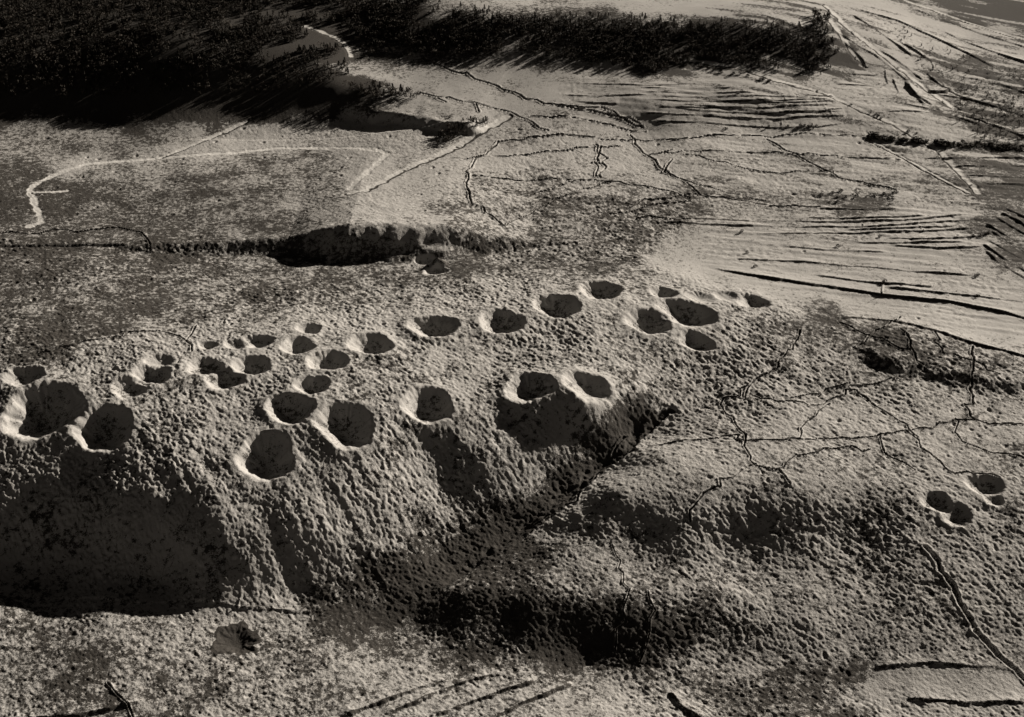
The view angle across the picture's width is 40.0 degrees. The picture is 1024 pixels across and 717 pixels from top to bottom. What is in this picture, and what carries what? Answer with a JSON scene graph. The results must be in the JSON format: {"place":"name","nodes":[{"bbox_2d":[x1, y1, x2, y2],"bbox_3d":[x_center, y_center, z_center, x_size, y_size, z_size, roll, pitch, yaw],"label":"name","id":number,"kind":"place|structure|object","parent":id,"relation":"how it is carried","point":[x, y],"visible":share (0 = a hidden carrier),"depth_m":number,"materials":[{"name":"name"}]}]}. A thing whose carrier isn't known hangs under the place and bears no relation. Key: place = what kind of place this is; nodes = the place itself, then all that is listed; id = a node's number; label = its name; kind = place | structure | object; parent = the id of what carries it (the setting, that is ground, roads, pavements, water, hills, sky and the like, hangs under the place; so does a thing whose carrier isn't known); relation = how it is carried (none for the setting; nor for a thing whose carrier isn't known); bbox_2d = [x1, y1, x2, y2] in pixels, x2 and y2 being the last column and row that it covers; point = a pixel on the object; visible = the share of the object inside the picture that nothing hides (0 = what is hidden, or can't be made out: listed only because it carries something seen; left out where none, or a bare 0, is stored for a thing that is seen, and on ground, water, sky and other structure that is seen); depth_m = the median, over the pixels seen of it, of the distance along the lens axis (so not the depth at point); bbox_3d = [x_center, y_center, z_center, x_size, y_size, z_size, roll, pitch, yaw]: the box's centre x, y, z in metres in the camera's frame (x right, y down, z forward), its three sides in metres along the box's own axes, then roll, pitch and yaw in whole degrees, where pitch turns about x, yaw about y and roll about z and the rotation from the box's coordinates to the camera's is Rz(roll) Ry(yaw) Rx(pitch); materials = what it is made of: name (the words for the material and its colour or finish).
{"place":"outdoors","nodes":[
{"label":"outdoors","id":0,"kind":"place"},
{"bbox_2d":[161,120,247,157],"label":"track","id":1,"kind":"structure","parent":0,"point":[225,131],"depth_m":1760.94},
{"bbox_2d":[25,146,389,227],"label":"road","id":2,"kind":"structure","parent":0,"point":[34,202],"depth_m":1687.59,"materials":[{"name":"soil"}]},
{"bbox_2d":[298,23,353,57],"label":"track","id":3,"kind":"structure","parent":0,"point":[346,46],"depth_m":1933.11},
{"bbox_2d":[347,115,509,194],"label":"road","id":4,"kind":"structure","parent":0,"point":[483,129],"depth_m":1688.35,"materials":[{"name":"soil"}]},
{"bbox_2d":[0,0,1023,716],"bbox_3d":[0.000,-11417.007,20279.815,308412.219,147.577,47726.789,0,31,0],"label":"ground","id":5,"kind":"structure","parent":0,"point":[818,586],"depth_m":1258.11,"materials":[{"name":"soil"}]},
{"bbox_2d":[1,365,46,386],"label":"mine crater","id":6,"kind":"structure","parent":5,"relation":"on","point":[19,376],"depth_m":1229.60},
{"bbox_2d":[0,379,89,440],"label":"mine crater","id":7,"kind":"structure","parent":5,"relation":"on","point":[36,410],"depth_m":1203.10},
{"bbox_2d":[0,226,150,244],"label":"trench","id":8,"kind":"object","parent":5,"relation":"on","point":[144,235],"visible":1,"depth_m":1520.16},
{"bbox_2d":[67,403,134,452],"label":"mine crater","id":9,"kind":"structure","parent":5,"relation":"on","point":[108,427],"depth_m":1182.90},
{"bbox_2d":[43,326,196,352],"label":"trench","id":10,"kind":"object","parent":5,"relation":"on","point":[185,340],"visible":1,"depth_m":1283.09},
{"bbox_2d":[109,373,149,400],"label":"mine crater","id":11,"kind":"structure","parent":5,"relation":"on","point":[118,388],"depth_m":1215.62},
{"bbox_2d":[126,362,172,394],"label":"mine crater","id":12,"kind":"structure","parent":5,"relation":"on","point":[141,377],"depth_m":1231.75},
{"bbox_2d":[141,353,176,365],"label":"crater","id":13,"kind":"structure","parent":5,"relation":"on","point":[161,359],"depth_m":1250.65},
{"bbox_2d":[0,595,329,615],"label":"terrace bank","id":14,"kind":"structure","parent":5,"relation":"on","point":[214,603],"depth_m":1074.19,"materials":[{"name":"soil"}]},
{"bbox_2d":[184,356,225,374],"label":"mine crater","id":15,"kind":"structure","parent":5,"relation":"on","point":[203,365],"depth_m":1246.02},
{"bbox_2d":[196,341,219,349],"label":"crater","id":16,"kind":"structure","parent":5,"relation":"on","point":[206,345],"depth_m":1275.74},
{"bbox_2d":[0,0,440,96],"bbox_3d":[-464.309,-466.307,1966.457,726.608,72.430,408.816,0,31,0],"label":"hill forest","id":17,"kind":"object","parent":5,"relation":"on","point":[182,6],"visible":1,"depth_m":1895.17,"materials":[{"name":"black plant"}]},
{"bbox_2d":[203,365,247,391],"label":"mine crater","id":18,"kind":"structure","parent":5,"relation":"on","point":[225,377],"depth_m":1229.47},
{"bbox_2d":[222,338,245,349],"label":"crater","id":19,"kind":"structure","parent":5,"relation":"on","point":[234,344],"depth_m":1278.45},
{"bbox_2d":[213,623,259,654],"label":"mine crater","id":20,"kind":"structure","parent":5,"relation":"on","point":[237,639],"depth_m":1047.55},
{"bbox_2d":[228,354,272,375],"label":"mine crater","id":21,"kind":"structure","parent":5,"relation":"on","point":[255,364],"depth_m":1249.92},
{"bbox_2d":[239,334,276,347],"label":"crater","id":22,"kind":"structure","parent":5,"relation":"on","point":[258,341],"depth_m":1285.51},
{"bbox_2d":[232,429,295,482],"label":"mine crater","id":23,"kind":"structure","parent":5,"relation":"on","point":[268,456],"depth_m":1159.69},
{"bbox_2d":[263,391,317,425],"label":"mine crater","id":24,"kind":"structure","parent":5,"relation":"on","point":[290,408],"depth_m":1200.12},
{"bbox_2d":[278,335,317,354],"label":"crater","id":25,"kind":"structure","parent":5,"relation":"on","point":[295,344],"depth_m":1280.90},
{"bbox_2d":[294,322,322,333],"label":"crater","id":26,"kind":"structure","parent":5,"relation":"on","point":[309,328],"depth_m":1309.61},
{"bbox_2d":[291,375,331,395],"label":"crater","id":27,"kind":"structure","parent":5,"relation":"on","point":[311,385],"depth_m":1224.16},
{"bbox_2d":[304,348,351,369],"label":"mine crater","id":28,"kind":"structure","parent":5,"relation":"on","point":[329,359],"depth_m":1258.53},
{"bbox_2d":[311,400,376,451],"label":"mine crater","id":29,"kind":"structure","parent":5,"relation":"on","point":[343,425],"depth_m":1187.41},
{"bbox_2d":[29,672,700,716],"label":"terrace bank","id":30,"kind":"structure","parent":5,"relation":"on","point":[671,695],"depth_m":994.77,"materials":[{"name":"soil"}]},
{"bbox_2d":[346,331,395,354],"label":"mine crater","id":31,"kind":"structure","parent":5,"relation":"on","point":[375,343],"depth_m":1288.90},
{"bbox_2d":[413,254,434,264],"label":"crater","id":32,"kind":"structure","parent":5,"relation":"on","point":[424,259],"depth_m":1456.03},
{"bbox_2d":[398,385,455,425],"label":"mine crater","id":33,"kind":"structure","parent":5,"relation":"on","point":[428,405],"depth_m":1215.34},
{"bbox_2d":[405,315,462,337],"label":"mine crater","id":34,"kind":"structure","parent":5,"relation":"on","point":[438,326],"depth_m":1321.74},
{"bbox_2d":[423,266,450,274],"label":"crater","id":35,"kind":"structure","parent":5,"relation":"on","point":[431,270],"depth_m":1434.74},
{"bbox_2d":[420,92,548,130],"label":"trench","id":36,"kind":"object","parent":5,"relation":"on","point":[479,110],"visible":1,"depth_m":1789.02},
{"bbox_2d":[478,307,527,333],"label":"mine crater","id":37,"kind":"structure","parent":5,"relation":"on","point":[496,320],"depth_m":1329.33},
{"bbox_2d":[464,132,560,226],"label":"trench","id":38,"kind":"object","parent":5,"relation":"on","point":[468,178],"visible":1,"depth_m":1649.76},
{"bbox_2d":[503,371,559,404],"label":"mine crater","id":39,"kind":"structure","parent":5,"relation":"on","point":[527,387],"depth_m":1237.13},
{"bbox_2d":[420,57,643,127],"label":"trench","id":40,"kind":"object","parent":5,"relation":"on","point":[538,100],"visible":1,"depth_m":1809.15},
{"bbox_2d":[459,145,618,159],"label":"trench","id":41,"kind":"object","parent":5,"relation":"on","point":[481,155],"visible":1,"depth_m":1697.45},
{"bbox_2d":[530,293,582,318],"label":"mine crater","id":42,"kind":"structure","parent":5,"relation":"on","point":[559,305],"depth_m":1358.08},
{"bbox_2d":[443,405,676,584],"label":"ravine","id":43,"kind":"structure","parent":5,"relation":"on","point":[586,476],"depth_m":1168.60,"materials":[{"name":"soil"}]},
{"bbox_2d":[470,174,690,197],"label":"trench","id":44,"kind":"object","parent":5,"relation":"on","point":[609,181],"visible":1,"depth_m":1629.02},
{"bbox_2d":[561,369,612,404],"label":"mine crater","id":45,"kind":"structure","parent":5,"relation":"on","point":[589,388],"depth_m":1239.33},
{"bbox_2d":[532,104,646,131],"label":"trench","id":46,"kind":"object","parent":5,"relation":"on","point":[615,112],"visible":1,"depth_m":1771.61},
{"bbox_2d":[519,414,668,530],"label":"trench","id":47,"kind":"object","parent":5,"relation":"on","point":[622,438],"visible":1,"depth_m":1199.49,"materials":[{"name":"soil"}]},
{"bbox_2d":[505,181,689,225],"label":"trench","id":48,"kind":"object","parent":5,"relation":"on","point":[531,212],"visible":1,"depth_m":1569.98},
{"bbox_2d":[593,143,608,177],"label":"trench","id":49,"kind":"object","parent":5,"relation":"on","point":[598,152],"visible":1,"depth_m":1686.96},
{"bbox_2d":[578,280,625,299],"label":"mine crater","id":50,"kind":"structure","parent":5,"relation":"on","point":[600,289],"depth_m":1388.05},
{"bbox_2d":[563,93,649,96],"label":"terrace bank","id":51,"kind":"structure","parent":5,"relation":"on","point":[629,94],"depth_m":1810.38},
{"bbox_2d":[612,545,655,660],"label":"trench","id":52,"kind":"object","parent":5,"relation":"on","point":[623,612],"visible":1,"depth_m":1055.59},
{"bbox_2d":[560,81,720,85],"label":"terrace bank","id":53,"kind":"structure","parent":5,"relation":"on","point":[631,84],"depth_m":1834.01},
{"bbox_2d":[622,307,672,335],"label":"mine crater","id":54,"kind":"structure","parent":5,"relation":"on","point":[642,320],"depth_m":1338.55},
{"bbox_2d":[648,286,680,297],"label":"crater","id":55,"kind":"structure","parent":5,"relation":"on","point":[661,292],"depth_m":1387.03},
{"bbox_2d":[629,134,700,195],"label":"trench","id":56,"kind":"object","parent":5,"relation":"on","point":[664,169],"visible":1,"depth_m":1677.12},
{"bbox_2d":[342,0,1023,146],"bbox_3d":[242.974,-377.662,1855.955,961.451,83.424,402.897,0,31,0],"label":"ridge forest","id":57,"kind":"object","parent":5,"relation":"on","point":[546,21],"visible":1,"depth_m":1926.13,"materials":[{"name":"black plant"}]},
{"bbox_2d":[654,297,723,328],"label":"mine crater","id":58,"kind":"structure","parent":5,"relation":"on","point":[685,312],"depth_m":1355.65},
{"bbox_2d":[678,329,718,351],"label":"mine crater","id":59,"kind":"structure","parent":5,"relation":"on","point":[699,341],"depth_m":1316.21},
{"bbox_2d":[640,91,760,93],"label":"terrace bank","id":60,"kind":"structure","parent":5,"relation":"on","point":[698,92],"depth_m":1813.91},
{"bbox_2d":[684,291,718,303],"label":"crater","id":61,"kind":"structure","parent":5,"relation":"on","point":[700,297],"depth_m":1379.44},
{"bbox_2d":[561,132,879,141],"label":"trench","id":62,"kind":"object","parent":5,"relation":"on","point":[720,134],"visible":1,"depth_m":1742.00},
{"bbox_2d":[688,463,756,521],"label":"trench","id":63,"kind":"object","parent":5,"relation":"on","point":[712,488],"visible":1,"depth_m":1140.68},
{"bbox_2d":[712,290,734,302],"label":"crater","id":64,"kind":"structure","parent":5,"relation":"on","point":[726,295],"depth_m":1387.75},
{"bbox_2d":[656,94,812,97],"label":"terrace bank","id":65,"kind":"structure","parent":5,"relation":"on","point":[777,96],"depth_m":1807.95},
{"bbox_2d":[640,98,835,102],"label":"terrace bank","id":66,"kind":"structure","parent":5,"relation":"on","point":[743,100],"depth_m":1800.15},
{"bbox_2d":[666,172,819,206],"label":"trench","id":67,"kind":"object","parent":5,"relation":"on","point":[739,194],"visible":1,"depth_m":1593.33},
{"bbox_2d":[640,120,850,128],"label":"terrace bank","id":68,"kind":"structure","parent":5,"relation":"on","point":[706,122],"depth_m":1764.55,"materials":[{"name":"soil"}]},
{"bbox_2d":[732,292,773,309],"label":"mine crater","id":69,"kind":"structure","parent":5,"relation":"on","point":[747,300],"depth_m":1383.26},
{"bbox_2d":[675,103,831,108],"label":"terrace bank","id":70,"kind":"structure","parent":5,"relation":"on","point":[762,107],"depth_m":1791.27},
{"bbox_2d":[675,109,845,114],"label":"terrace bank","id":71,"kind":"structure","parent":5,"relation":"on","point":[779,112],"depth_m":1784.25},
{"bbox_2d":[733,421,791,483],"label":"trench","id":72,"kind":"object","parent":5,"relation":"on","point":[747,449],"visible":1,"depth_m":1170.58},
{"bbox_2d":[690,114,850,120],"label":"terrace bank","id":73,"kind":"structure","parent":5,"relation":"on","point":[746,117],"depth_m":1776.19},
{"bbox_2d":[744,329,801,397],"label":"trench","id":74,"kind":"object","parent":5,"relation":"on","point":[778,360],"visible":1,"depth_m":1290.31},
{"bbox_2d":[720,99,839,103],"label":"terrace bank","id":75,"kind":"structure","parent":5,"relation":"on","point":[766,102],"depth_m":1801.14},
{"bbox_2d":[665,149,900,173],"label":"trench","id":76,"kind":"object","parent":5,"relation":"on","point":[748,152],"visible":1,"depth_m":1692.20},
{"bbox_2d":[663,214,974,222],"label":"terrace bank","id":77,"kind":"structure","parent":5,"relation":"on","point":[879,220],"depth_m":1546.40,"materials":[{"name":"soil"}]},
{"bbox_2d":[777,403,870,469],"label":"trench","id":78,"kind":"object","parent":5,"relation":"on","point":[801,432],"visible":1,"depth_m":1186.24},
{"bbox_2d":[766,139,896,190],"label":"trench","id":79,"kind":"object","parent":5,"relation":"on","point":[818,166],"visible":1,"depth_m":1662.15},
{"bbox_2d":[749,376,918,437],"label":"trench","id":80,"kind":"object","parent":5,"relation":"on","point":[845,391],"visible":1,"depth_m":1254.54,"materials":[{"name":"soil"}]},
{"bbox_2d":[780,245,890,252],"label":"terrace bank","id":81,"kind":"structure","parent":5,"relation":"on","point":[836,250],"depth_m":1490.40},
{"bbox_2d":[651,418,1023,445],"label":"trench","id":82,"kind":"object","parent":5,"relation":"on","point":[737,435],"visible":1,"depth_m":1202.66,"materials":[{"name":"soil"}]},
{"bbox_2d":[700,218,978,227],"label":"terrace bank","id":83,"kind":"structure","parent":5,"relation":"on","point":[831,226],"depth_m":1535.57,"materials":[{"name":"soil"}]},
{"bbox_2d":[725,258,980,276],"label":"terrace bank","id":84,"kind":"structure","parent":5,"relation":"on","point":[882,268],"depth_m":1459.61,"materials":[{"name":"soil"}]},
{"bbox_2d":[816,207,899,210],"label":"terrace bank","id":85,"kind":"structure","parent":5,"relation":"on","point":[864,209],"depth_m":1573.48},
{"bbox_2d":[699,264,1023,319],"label":"terrace bank","id":86,"kind":"structure","parent":5,"relation":"on","point":[933,300],"depth_m":1405.42,"materials":[{"name":"soil"}]},
{"bbox_2d":[801,214,930,219],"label":"terrace bank","id":87,"kind":"structure","parent":5,"relation":"on","point":[853,218],"depth_m":1553.16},
{"bbox_2d":[751,227,985,235],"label":"terrace bank","id":88,"kind":"structure","parent":5,"relation":"on","point":[893,231],"depth_m":1526.15,"materials":[{"name":"soil"}]},
{"bbox_2d":[836,31,911,84],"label":"terrace bank","id":89,"kind":"structure","parent":5,"relation":"on","point":[883,61],"depth_m":1924.81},
{"bbox_2d":[839,317,910,349],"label":"trench","id":90,"kind":"object","parent":5,"relation":"on","point":[883,338],"visible":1,"depth_m":1330.51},
{"bbox_2d":[810,274,940,288],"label":"terrace bank","id":91,"kind":"structure","parent":5,"relation":"on","point":[887,283],"depth_m":1427.47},
{"bbox_2d":[849,13,914,57],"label":"terrace bank","id":92,"kind":"structure","parent":5,"relation":"on","point":[889,39],"depth_m":1979.21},
{"bbox_2d":[841,225,961,230],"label":"terrace bank","id":93,"kind":"structure","parent":5,"relation":"on","point":[885,228],"depth_m":1532.88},
{"bbox_2d":[851,240,966,244],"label":"terrace bank","id":94,"kind":"structure","parent":5,"relation":"on","point":[925,241],"depth_m":1506.21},
{"bbox_2d":[851,8,998,69],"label":"terrace bank","id":95,"kind":"structure","parent":5,"relation":"on","point":[943,41],"depth_m":2013.03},
{"bbox_2d":[827,316,1023,357],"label":"terrace bank","id":96,"kind":"structure","parent":5,"relation":"on","point":[955,337],"depth_m":1335.73,"materials":[{"name":"soil"}]},
{"bbox_2d":[880,100,984,126],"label":"terrace bank","id":97,"kind":"structure","parent":5,"relation":"on","point":[918,106],"depth_m":1810.06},
{"bbox_2d":[893,37,974,104],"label":"terrace bank","id":98,"kind":"structure","parent":5,"relation":"on","point":[932,65],"depth_m":1908.39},
{"bbox_2d":[881,235,988,239],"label":"terrace bank","id":99,"kind":"structure","parent":5,"relation":"on","point":[955,237],"depth_m":1514.24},
{"bbox_2d":[919,491,953,512],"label":"crater","id":100,"kind":"structure","parent":5,"relation":"on","point":[937,501],"depth_m":1135.53},
{"bbox_2d":[890,245,985,249],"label":"terrace bank","id":101,"kind":"structure","parent":5,"relation":"on","point":[938,248],"depth_m":1498.22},
{"bbox_2d":[879,429,999,476],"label":"trench","id":102,"kind":"object","parent":5,"relation":"on","point":[921,447],"visible":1,"depth_m":1174.19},
{"bbox_2d":[871,661,1023,706],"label":"terrace bank","id":103,"kind":"structure","parent":5,"relation":"on","point":[983,703],"depth_m":1010.60,"materials":[{"name":"soil"}]},
{"bbox_2d":[900,327,1000,373],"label":"trench","id":104,"kind":"object","parent":5,"relation":"on","point":[914,352],"visible":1,"depth_m":1305.12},
{"bbox_2d":[883,286,1023,302],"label":"terrace bank","id":105,"kind":"structure","parent":5,"relation":"on","point":[932,292],"depth_m":1410.39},
{"bbox_2d":[940,501,973,527],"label":"crater","id":106,"kind":"structure","parent":5,"relation":"on","point":[959,514],"depth_m":1123.06},
{"bbox_2d":[909,7,1023,46],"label":"terrace bank","id":107,"kind":"structure","parent":5,"relation":"on","point":[966,28],"depth_m":2062.50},
{"bbox_2d":[963,345,974,419],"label":"trench","id":108,"kind":"object","parent":5,"relation":"on","point":[971,374],"visible":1,"depth_m":1267.30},
{"bbox_2d":[920,156,1023,159],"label":"terrace bank","id":109,"kind":"structure","parent":5,"relation":"on","point":[1003,157],"depth_m":1701.60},
{"bbox_2d":[923,544,1023,681],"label":"ditch","id":110,"kind":"object","parent":5,"relation":"on","point":[976,630],"visible":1,"depth_m":1047.61,"materials":[{"name":"soil"}]},
{"bbox_2d":[938,95,1022,115],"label":"terrace bank","id":111,"kind":"structure","parent":5,"relation":"on","point":[990,105],"depth_m":1847.31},
{"bbox_2d":[941,30,1023,62],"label":"terrace bank","id":112,"kind":"structure","parent":5,"relation":"on","point":[1005,55],"depth_m":1997.36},
{"bbox_2d":[962,474,1007,501],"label":"mine crater","id":113,"kind":"structure","parent":5,"relation":"on","point":[992,488],"depth_m":1151.41},
{"bbox_2d":[677,56,979,194],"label":"road","id":114,"kind":"structure","parent":0,"point":[948,161],"depth_m":1798.61,"materials":[{"name":"soil"}]},
{"bbox_2d":[828,19,867,66],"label":"track","id":115,"kind":"structure","parent":0,"point":[851,50],"depth_m":1940.50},
{"bbox_2d":[824,5,957,110],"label":"road","id":116,"kind":"structure","parent":0,"point":[894,63],"depth_m":1926.94,"materials":[{"name":"soil"}]},
{"bbox_2d":[867,139,968,193],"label":"track","id":117,"kind":"structure","parent":0,"point":[915,165],"depth_m":1680.74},
{"bbox_2d":[903,0,1023,39],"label":"road","id":118,"kind":"structure","parent":0,"point":[995,31],"depth_m":2086.34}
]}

